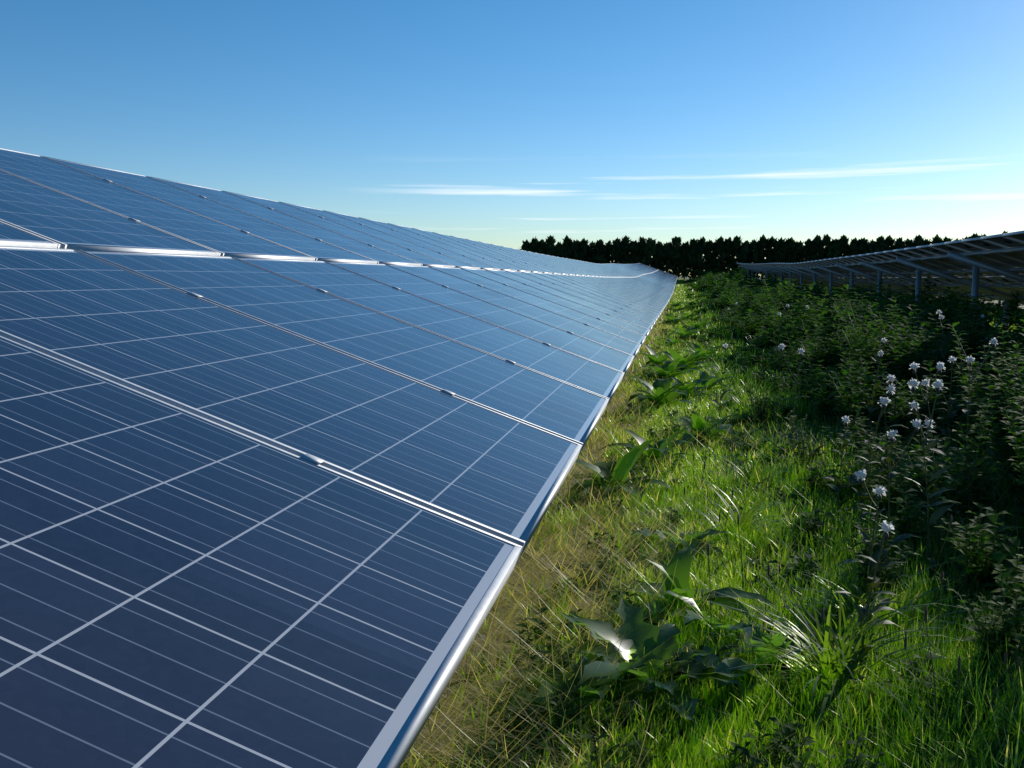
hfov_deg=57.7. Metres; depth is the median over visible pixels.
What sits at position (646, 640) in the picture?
broadleaf plants
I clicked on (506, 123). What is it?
sky
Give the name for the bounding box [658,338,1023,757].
tussocks
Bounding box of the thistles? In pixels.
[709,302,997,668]
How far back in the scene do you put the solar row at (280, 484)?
1.66 m
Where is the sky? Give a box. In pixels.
[0,0,1023,275]
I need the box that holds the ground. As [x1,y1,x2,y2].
[403,276,1023,767]
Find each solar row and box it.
[0,148,676,767]
[737,231,1023,330]
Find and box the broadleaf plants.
[489,300,836,735]
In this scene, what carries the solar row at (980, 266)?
on the ground
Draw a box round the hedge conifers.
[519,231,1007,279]
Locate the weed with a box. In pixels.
[452,266,1023,767]
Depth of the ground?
3.58 m
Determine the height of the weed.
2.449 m

